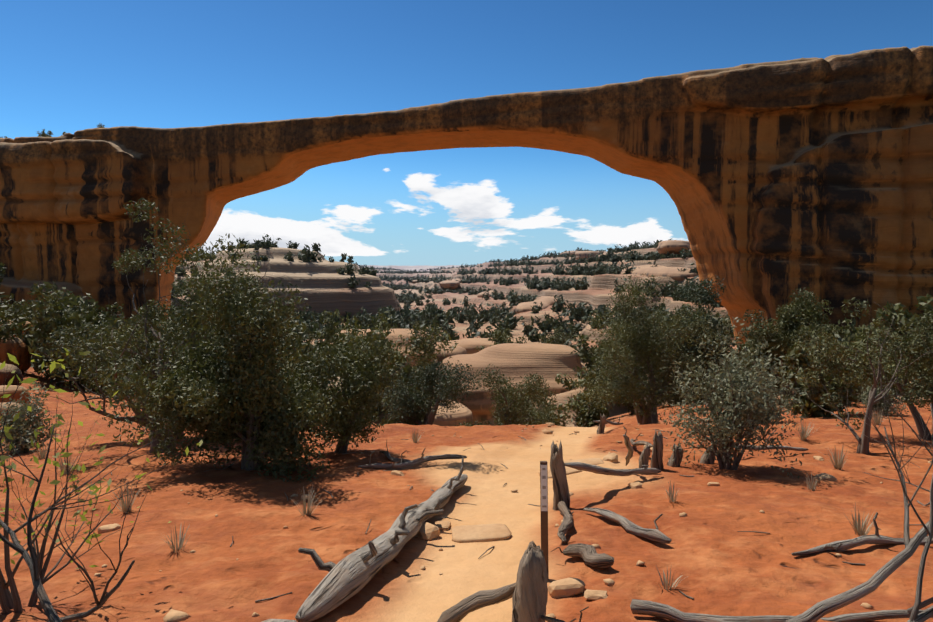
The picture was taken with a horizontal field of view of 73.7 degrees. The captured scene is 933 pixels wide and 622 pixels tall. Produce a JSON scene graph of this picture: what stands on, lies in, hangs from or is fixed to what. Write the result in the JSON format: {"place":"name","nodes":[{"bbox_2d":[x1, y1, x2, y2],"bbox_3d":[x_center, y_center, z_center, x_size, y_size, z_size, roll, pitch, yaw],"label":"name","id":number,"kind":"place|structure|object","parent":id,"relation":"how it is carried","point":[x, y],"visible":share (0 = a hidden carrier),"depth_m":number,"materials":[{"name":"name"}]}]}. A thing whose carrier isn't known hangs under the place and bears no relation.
{"place":"outdoors","nodes":[
{"label":"outdoors","id":0,"kind":"place"},
{"bbox_2d":[0,248,932,621],"bbox_3d":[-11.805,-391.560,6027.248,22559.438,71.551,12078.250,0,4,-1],"label":"terrain","id":1,"kind":"structure","parent":0,"point":[720,554],"depth_m":6.14,"materials":[{"name":"orange sand"}]},
{"bbox_2d":[1,440,16,482],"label":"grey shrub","id":2,"kind":"object","parent":1,"relation":"on","point":[9,455],"visible":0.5,"depth_m":7.50,"materials":[{"name":"green plant"}]},
{"bbox_2d":[0,320,32,421],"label":"slope boulders","id":3,"kind":"object","parent":1,"relation":"on","point":[23,356],"visible":0.42,"depth_m":26.29,"materials":[{"name":"stone"}]},
{"bbox_2d":[0,381,65,453],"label":"grey shrub","id":4,"kind":"object","parent":1,"relation":"on","point":[24,428],"visible":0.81,"depth_m":10.50,"materials":[{"name":"green plant"}]},
{"bbox_2d":[0,324,202,621],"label":"bare shrub","id":5,"kind":"object","parent":1,"relation":"on","point":[31,561],"visible":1,"depth_m":3.19,"materials":[{"name":"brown wood"}]},
{"bbox_2d":[0,303,203,613],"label":"leafy twigs","id":6,"kind":"object","parent":1,"relation":"on","point":[9,600],"visible":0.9,"depth_m":3.85,"materials":[{"name":"green plant"}]},
{"bbox_2d":[98,523,121,532],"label":"rock","id":7,"kind":"object","parent":1,"relation":"on","point":[107,528],"visible":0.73,"depth_m":5.62,"materials":[{"name":"stone"}]},
{"bbox_2d":[54,247,272,438],"bbox_3d":[-5.614,0.683,11.976,3.566,3.838,2.858,1,4,10],"label":"juniper tree","id":8,"kind":"object","parent":1,"relation":"on","point":[135,357],"visible":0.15,"depth_m":11.50,"materials":[{"name":"green plant"}]},
{"bbox_2d":[38,198,304,453],"bbox_3d":[-4.649,0.337,10.334,3.681,4.265,3.626,0,4,-1],"label":"juniper tree","id":9,"kind":"object","parent":1,"relation":"on","point":[143,314],"visible":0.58,"depth_m":9.63,"materials":[{"name":"green plant"}]},
{"bbox_2d":[175,259,208,275],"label":"cream butte","id":10,"kind":"object","parent":1,"relation":"on","point":[187,273],"visible":0.02,"depth_m":151.48,"materials":[{"name":"beige stone"}]},
{"bbox_2d":[90,234,354,482],"bbox_3d":[-3.069,0.651,8.436,3.126,3.349,2.594,0,4,-1],"label":"juniper tree","id":11,"kind":"object","parent":1,"relation":"on","point":[271,414],"visible":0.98,"depth_m":7.96,"materials":[{"name":"green plant"}]},
{"bbox_2d":[262,619,296,621],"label":"stone","id":12,"kind":"object","parent":1,"relation":"on","point":[277,620],"visible":1,"depth_m":3.42,"materials":[{"name":"grey stone"}]},
{"bbox_2d":[301,494,307,499],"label":"trail stone","id":13,"kind":"object","parent":1,"relation":"on","point":[305,496],"visible":0.46,"depth_m":6.86,"materials":[{"name":"stone"}]},
{"bbox_2d":[278,324,458,453],"bbox_3d":[-1.619,1.283,9.778,2.612,2.224,2.177,-1,4,-18],"label":"juniper tree","id":14,"kind":"object","parent":1,"relation":"on","point":[363,384],"visible":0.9,"depth_m":9.19,"materials":[{"name":"green plant"}]},
{"bbox_2d":[295,456,467,621],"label":"fallen log","id":15,"kind":"object","parent":1,"relation":"on","point":[349,576],"visible":1,"depth_m":4.30,"materials":[{"name":"grey wood"}]},
{"bbox_2d":[390,470,403,475],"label":"trail stone","id":16,"kind":"object","parent":1,"relation":"on","point":[396,472],"visible":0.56,"depth_m":7.97,"materials":[{"name":"stone"}]},
{"bbox_2d":[358,442,466,469],"bbox_3d":[-0.953,2.034,8.712,1.546,0.406,1.221,2,4,29],"label":"fallen branch","id":17,"kind":"object","parent":1,"relation":"on","point":[404,463],"visible":1,"depth_m":8.57,"materials":[{"name":"grey wood"}]},
{"bbox_2d":[303,329,529,369],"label":"rock outcrop","id":18,"kind":"object","parent":1,"relation":"on","point":[466,346],"visible":0.17,"depth_m":74.43,"materials":[{"name":"beige stone"}]},
{"bbox_2d":[370,401,472,425],"bbox_3d":[-2.280,5.574,30.247,13.561,2.449,6.853,2,4,28],"label":"boulder","id":19,"kind":"object","parent":1,"relation":"on","point":[461,416],"visible":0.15,"depth_m":29.55,"materials":[{"name":"beige stone"}]},
{"bbox_2d":[369,351,481,424],"bbox_3d":[-1.278,2.302,17.212,3.363,2.703,2.537,0,4,-1],"label":"bush","id":20,"kind":"object","parent":1,"relation":"on","point":[443,378],"visible":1,"depth_m":17.20,"materials":[{"name":"green plant"}]},
{"bbox_2d":[415,522,440,539],"bbox_3d":[-0.381,2.013,5.647,0.271,0.150,0.200,3,5,45],"label":"trail stone","id":21,"kind":"object","parent":1,"relation":"on","point":[428,531],"visible":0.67,"depth_m":5.57,"materials":[{"name":"stone"}]},
{"bbox_2d":[433,521,450,530],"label":"trail stone","id":22,"kind":"object","parent":1,"relation":"on","point":[443,525],"visible":0.73,"depth_m":5.84,"materials":[{"name":"beige stone"}]},
{"bbox_2d":[167,234,733,346],"bbox_3d":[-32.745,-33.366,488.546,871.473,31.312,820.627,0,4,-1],"label":"trees","id":23,"kind":"object","parent":1,"relation":"on","point":[406,317],"visible":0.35,"depth_m":154.53,"materials":[{"name":"green plant"}]},
{"bbox_2d":[28,406,887,590],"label":"dry grass tufts","id":24,"kind":"object","parent":1,"relation":"on","point":[858,528],"visible":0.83,"depth_m":6.36,"materials":[{"name":"beige plant"}]},
{"bbox_2d":[0,46,932,350],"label":"natural rock arch","id":25,"kind":"structure","parent":1,"relation":"on","point":[778,182],"depth_m":54.35,"materials":[{"name":"stone"}]},
{"bbox_2d":[0,123,104,137],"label":"shrubs","id":26,"kind":"object","parent":25,"relation":"on","point":[43,134],"visible":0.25,"depth_m":70.96,"materials":[{"name":"green plant"}]},
{"bbox_2d":[0,262,932,426],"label":"bushes","id":27,"kind":"object","parent":1,"relation":"on","point":[69,311],"visible":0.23,"depth_m":30.55,"materials":[{"name":"green plant"}]},
{"bbox_2d":[22,429,932,602],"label":"ground twigs","id":28,"kind":"object","parent":1,"relation":"on","point":[529,504],"visible":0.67,"depth_m":5.54,"materials":[{"name":"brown wood"}]},
{"bbox_2d":[451,524,510,542],"bbox_3d":[0.133,2.021,5.654,0.548,0.064,0.382,0,4,-1],"label":"flat rock","id":29,"kind":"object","parent":1,"relation":"on","point":[477,533],"depth_m":5.59,"materials":[{"name":"beige stone"}]},
{"bbox_2d":[455,364,559,425],"bbox_3d":[1.054,3.005,18.082,3.712,3.184,3.641,0,4,-1],"label":"bush","id":30,"kind":"object","parent":1,"relation":"on","point":[509,412],"visible":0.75,"depth_m":17.89,"materials":[{"name":"green plant"}]},
{"bbox_2d":[94,423,930,621],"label":"stones","id":31,"kind":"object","parent":1,"relation":"on","point":[171,615],"depth_m":4.58,"materials":[{"name":"stone"}]},
{"bbox_2d":[437,583,588,621],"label":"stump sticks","id":32,"kind":"object","parent":1,"relation":"on","point":[460,610],"visible":0.77,"depth_m":3.38,"materials":[{"name":"grey wood"}]},
{"bbox_2d":[433,343,616,423],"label":"rock dome","id":33,"kind":"structure","parent":1,"relation":"on","point":[548,362],"depth_m":43.24,"materials":[{"name":"beige stone"}]},
{"bbox_2d":[512,541,548,621],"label":"stump","id":34,"kind":"object","parent":1,"relation":"on","point":[529,598],"visible":1,"depth_m":3.06,"materials":[{"name":"grey wood"}]},
{"bbox_2d":[540,461,548,579],"bbox_3d":[0.567,1.588,4.528,0.052,1.000,0.035,-1,3,3],"label":"trail marker post","id":35,"kind":"object","parent":1,"relation":"on","point":[544,500],"visible":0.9,"depth_m":4.50,"materials":[{"name":"brown"}]},
{"bbox_2d":[412,240,698,316],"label":"rock outcrops","id":36,"kind":"object","parent":1,"relation":"on","point":[673,247],"visible":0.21,"depth_m":163.85,"materials":[{"name":"beige stone"}]},
{"bbox_2d":[538,466,581,477],"bbox_3d":[1.246,2.175,8.327,0.639,0.085,0.274,-2,4,-31],"label":"rock","id":37,"kind":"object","parent":1,"relation":"on","point":[569,470],"depth_m":8.30,"materials":[{"name":"stone"}]},
{"bbox_2d":[550,440,569,510],"bbox_3d":[0.963,1.738,6.437,0.197,0.835,0.190,-2,4,-34],"label":"fence post","id":38,"kind":"object","parent":1,"relation":"on","point":[560,482],"visible":0.81,"depth_m":6.40,"materials":[{"name":"grey wood"}]},
{"bbox_2d":[548,577,585,597],"bbox_3d":[0.687,1.899,4.252,0.265,0.118,0.163,-1,4,-13],"label":"trail stone","id":39,"kind":"object","parent":1,"relation":"on","point":[568,587],"visible":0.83,"depth_m":4.19,"materials":[{"name":"stone"}]},
{"bbox_2d":[551,543,613,568],"bbox_3d":[0.904,1.852,4.730,0.520,0.139,0.192,3,5,40],"label":"wood chunk","id":40,"kind":"object","parent":1,"relation":"on","point":[589,555],"visible":1,"depth_m":4.67,"materials":[{"name":"grey wood"}]},
{"bbox_2d":[564,458,603,464],"bbox_3d":[1.621,2.177,8.783,0.737,0.106,0.340,-1,4,-16],"label":"flat rock","id":41,"kind":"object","parent":1,"relation":"on","point":[594,461],"depth_m":8.80,"materials":[{"name":"stone"}]},
{"bbox_2d":[584,589,607,599],"bbox_3d":[0.857,1.884,4.121,0.158,0.063,0.100,0,4,8],"label":"rock","id":42,"kind":"object","parent":1,"relation":"on","point":[594,594],"visible":0.75,"depth_m":4.10,"materials":[{"name":"stone"}]},
{"bbox_2d":[597,413,605,433],"bbox_3d":[2.698,2.294,12.474,0.172,0.517,0.151,3,5,39],"label":"tree stump","id":43,"kind":"object","parent":1,"relation":"on","point":[601,428],"visible":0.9,"depth_m":12.43,"materials":[{"name":"grey wood"}]},
{"bbox_2d":[557,433,652,542],"bbox_3d":[1.918,2.022,7.807,0.592,0.687,5.739,2,4,24],"label":"driftwood","id":44,"kind":"object","parent":1,"relation":"on","point":[566,525],"visible":0.9,"depth_m":5.80,"materials":[{"name":"grey wood"}]},
{"bbox_2d":[602,453,617,462],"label":"trail stone","id":45,"kind":"object","parent":1,"relation":"on","point":[612,457],"visible":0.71,"depth_m":8.96,"materials":[{"name":"stone"}]},
{"bbox_2d":[564,462,660,475],"bbox_3d":[1.748,1.825,7.220,2.092,0.578,0.172,-3,5,-43],"label":"fallen log","id":46,"kind":"object","parent":1,"relation":"on","point":[596,469],"visible":0.96,"depth_m":7.13,"materials":[{"name":"grey wood"}]},
{"bbox_2d":[593,415,633,465],"bbox_3d":[2.402,1.920,10.481,0.614,1.219,5.357,1,4,13],"label":"fallen branch","id":47,"kind":"object","parent":1,"relation":"on","point":[629,456],"visible":0.85,"depth_m":8.10,"materials":[{"name":"grey wood"}]},
{"bbox_2d":[583,508,671,543],"bbox_3d":[1.432,1.823,5.537,0.149,0.264,1.091,-2,4,-27],"label":"fallen branch","id":48,"kind":"object","parent":1,"relation":"on","point":[656,534],"visible":1,"depth_m":5.39,"materials":[{"name":"grey wood"}]},
{"bbox_2d":[628,482,642,488],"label":"trail stone","id":49,"kind":"object","parent":1,"relation":"on","point":[635,485],"visible":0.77,"depth_m":7.24,"materials":[{"name":"stone"}]},
{"bbox_2d":[639,442,650,474],"bbox_3d":[2.368,1.999,8.224,0.168,0.520,0.167,0,4,-1],"label":"wooden stump","id":50,"kind":"object","parent":1,"relation":"on","point":[644,456],"visible":0.67,"depth_m":8.20,"materials":[{"name":"grey wood"}]},
{"bbox_2d":[573,273,725,424],"bbox_3d":[4.591,1.216,17.136,3.734,4.505,4.368,0,4,-1],"label":"juniper tree","id":51,"kind":"object","parent":1,"relation":"on","point":[642,344],"visible":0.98,"depth_m":16.41,"materials":[{"name":"green plant"}]},
{"bbox_2d":[650,431,663,468],"bbox_3d":[2.619,1.921,8.505,0.203,0.651,0.202,0,4,-1],"label":"fence post","id":52,"kind":"object","parent":1,"relation":"on","point":[657,457],"visible":0.81,"depth_m":8.45,"materials":[{"name":"grey wood"}]},
{"bbox_2d":[667,442,683,466],"bbox_3d":[2.957,2.082,8.849,0.221,0.438,0.210,-3,4,-38],"label":"tree stump","id":53,"kind":"object","parent":1,"relation":"on","point":[676,455],"visible":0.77,"depth_m":8.79,"materials":[{"name":"grey wood"}]},
{"bbox_2d":[651,275,732,406],"bbox_3d":[9.627,1.478,26.842,3.615,6.045,3.976,0,4,-1],"label":"pinyon tree","id":54,"kind":"object","parent":1,"relation":"on","point":[694,349],"visible":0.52,"depth_m":26.45,"materials":[{"name":"green plant"}]},
{"bbox_2d":[699,448,714,463],"bbox_3d":[3.509,2.134,9.050,0.234,0.371,0.227,2,4,24],"label":"rock","id":55,"kind":"object","parent":1,"relation":"on","point":[707,459],"visible":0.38,"depth_m":8.99,"materials":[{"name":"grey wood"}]},
{"bbox_2d":[707,482,719,485],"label":"trail stone","id":56,"kind":"object","parent":1,"relation":"on","point":[713,484],"visible":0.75,"depth_m":7.31,"materials":[{"name":"stone"}]},
{"bbox_2d":[664,310,810,478],"bbox_3d":[3.544,1.141,8.411,1.934,2.387,1.549,3,5,41],"label":"grey shrub","id":57,"kind":"object","parent":1,"relation":"on","point":[730,413],"visible":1,"depth_m":8.26,"materials":[{"name":"green plant"}]},
{"bbox_2d":[745,385,789,422],"bbox_3d":[7.000,2.234,14.686,1.283,1.168,1.038,3,5,40],"label":"grey shrub","id":58,"kind":"object","parent":1,"relation":"on","point":[774,408],"visible":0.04,"depth_m":14.53,"materials":[{"name":"green plant"}]},
{"bbox_2d":[630,343,932,621],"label":"fallen branches","id":59,"kind":"object","parent":1,"relation":"on","point":[821,609],"visible":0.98,"depth_m":3.51,"materials":[{"name":"grey wood"}]},
{"bbox_2d":[739,287,844,397],"bbox_3d":[17.425,1.840,33.626,4.896,6.307,5.092,3,4,39],"label":"juniper tree","id":60,"kind":"object","parent":1,"relation":"on","point":[793,315],"visible":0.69,"depth_m":32.94,"materials":[{"name":"green plant"}]},
{"bbox_2d":[813,456,823,460],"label":"trail stone","id":61,"kind":"object","parent":1,"relation":"on","point":[819,458],"visible":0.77,"depth_m":9.14,"materials":[{"name":"stone"}]},
{"bbox_2d":[814,473,836,480],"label":"rock","id":62,"kind":"object","parent":1,"relation":"on","point":[824,476],"visible":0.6,"depth_m":7.61,"materials":[{"name":"stone"}]},
{"bbox_2d":[733,431,932,555],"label":"dead wood","id":63,"kind":"object","parent":1,"relation":"on","point":[845,545],"visible":0.6,"depth_m":4.86,"materials":[{"name":"grey wood"}]},
{"bbox_2d":[790,306,932,439],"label":"juniper tree","id":64,"kind":"object","parent":1,"relation":"on","point":[917,345],"visible":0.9,"depth_m":11.04,"materials":[{"name":"green plant"}]},
{"bbox_2d":[795,292,932,454],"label":"half dead tree","id":65,"kind":"object","parent":1,"relation":"on","point":[863,445],"visible":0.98,"depth_m":9.84,"materials":[{"name":"green plant"}]},
{"bbox_2d":[857,371,908,417],"bbox_3d":[10.764,2.236,16.323,1.108,1.348,1.482,0,4,-1],"label":"grey shrub","id":66,"kind":"object","parent":1,"relation":"on","point":[864,396],"visible":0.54,"depth_m":16.13,"materials":[{"name":"green plant"}]},
{"bbox_2d":[864,414,932,505],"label":"fallen branches","id":67,"kind":"object","parent":1,"relation":"on","point":[908,482],"visible":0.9,"depth_m":6.35,"materials":[{"name":"grey wood"}]},
{"bbox_2d":[0,0,932,265],"label":"sky","id":68,"kind":"structure","parent":0,"point":[67,66],"materials":[{"name":"blue"}]}
]}

